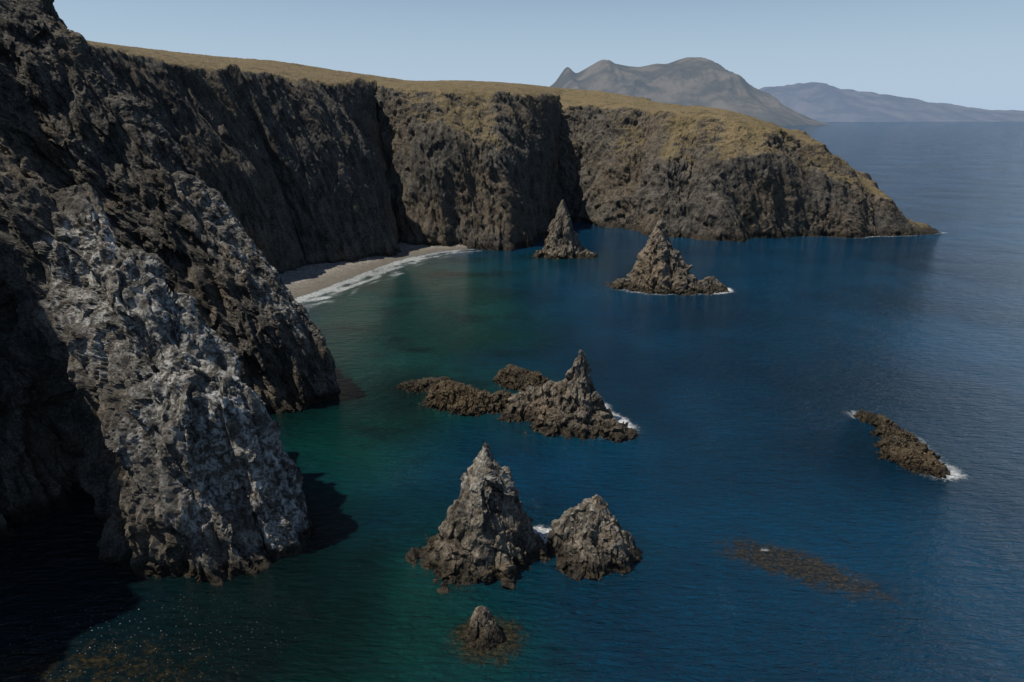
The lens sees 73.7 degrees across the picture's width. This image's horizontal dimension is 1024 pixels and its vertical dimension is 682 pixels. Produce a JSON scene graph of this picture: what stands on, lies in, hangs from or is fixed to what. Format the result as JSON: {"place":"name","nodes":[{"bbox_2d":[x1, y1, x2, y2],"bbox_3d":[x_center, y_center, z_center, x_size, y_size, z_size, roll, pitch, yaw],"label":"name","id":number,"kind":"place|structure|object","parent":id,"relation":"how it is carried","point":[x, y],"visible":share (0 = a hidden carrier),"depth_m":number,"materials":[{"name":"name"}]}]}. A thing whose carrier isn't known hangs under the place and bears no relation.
{"place":"outdoors","nodes":[
{"label":"outdoors","id":0,"kind":"place"},
{"bbox_2d":[0,0,340,586],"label":"headland","id":1,"kind":"structure","parent":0,"point":[165,351],"depth_m":105.49,"materials":[{"name":"grey stone"}]},
{"bbox_2d":[280,241,467,298],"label":"beach","id":2,"kind":"structure","parent":0,"point":[305,280],"depth_m":278.79,"materials":[{"name":"beige sand"}]},
{"bbox_2d":[0,122,1023,681],"bbox_3d":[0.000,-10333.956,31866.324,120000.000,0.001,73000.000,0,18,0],"label":"sea","id":3,"kind":"structure","parent":0,"point":[776,518],"depth_m":119.27,"materials":[{"name":"liquid"}]},
{"bbox_2d":[397,376,451,393],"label":"sea rock","id":4,"kind":"object","parent":3,"relation":"in","point":[420,385],"visible":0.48,"depth_m":158.88,"materials":[{"name":"brown stone"}]},
{"bbox_2d":[418,380,511,416],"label":"sea rock","id":5,"kind":"object","parent":3,"relation":"in","point":[453,397],"visible":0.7,"depth_m":147.46,"materials":[{"name":"brown stone"}]},
{"bbox_2d":[405,442,551,593],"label":"sea stack","id":6,"kind":"object","parent":3,"relation":"in","point":[487,534],"visible":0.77,"depth_m":94.49,"materials":[{"name":"grey stone"}]},
{"bbox_2d":[460,606,505,651],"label":"sea rock","id":7,"kind":"object","parent":3,"relation":"in","point":[483,632],"visible":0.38,"depth_m":81.87,"materials":[{"name":"grey stone"}]},
{"bbox_2d":[493,364,548,391],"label":"sea rock","id":8,"kind":"object","parent":3,"relation":"in","point":[512,377],"visible":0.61,"depth_m":159.70,"materials":[{"name":"brown stone"}]},
{"bbox_2d":[532,200,598,259],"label":"sea stack","id":9,"kind":"object","parent":3,"relation":"in","point":[561,241],"visible":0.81,"depth_m":306.96,"materials":[{"name":"stone"}]},
{"bbox_2d":[497,349,637,442],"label":"sea stack","id":10,"kind":"object","parent":3,"relation":"in","point":[571,405],"visible":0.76,"depth_m":138.35,"materials":[{"name":"stone"}]},
{"bbox_2d":[546,494,641,580],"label":"sea stack","id":11,"kind":"object","parent":3,"relation":"in","point":[589,538],"visible":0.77,"depth_m":95.82,"materials":[{"name":"grey stone"}]},
{"bbox_2d":[605,217,730,295],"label":"sea stack","id":12,"kind":"object","parent":3,"relation":"in","point":[661,266],"visible":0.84,"depth_m":247.76,"materials":[{"name":"stone"}]},
{"bbox_2d":[852,408,950,478],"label":"sea rock","id":13,"kind":"object","parent":3,"relation":"in","point":[904,449],"visible":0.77,"depth_m":127.17,"materials":[{"name":"brown stone"}]},
{"bbox_2d":[86,40,942,273],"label":"cliff","id":14,"kind":"structure","parent":0,"point":[295,165],"depth_m":339.26,"materials":[{"name":"brown stone"}]},
{"bbox_2d":[53,0,1023,110],"label":"sky","id":15,"kind":"structure","parent":0,"point":[967,53],"materials":[{"name":"blue"}]},
{"bbox_2d":[550,57,832,125],"bbox_3d":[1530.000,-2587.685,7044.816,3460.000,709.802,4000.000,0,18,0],"label":"hills","id":16,"kind":"structure","parent":0,"point":[693,81],"depth_m":6446.06,"materials":[{"name":"grey stone"}]},
{"bbox_2d":[759,82,1023,121],"bbox_3d":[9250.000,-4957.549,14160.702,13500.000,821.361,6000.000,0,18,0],"label":"hills","id":17,"kind":"structure","parent":0,"point":[822,102],"depth_m":12941.67,"materials":[{"name":"grey stone"}]}
]}

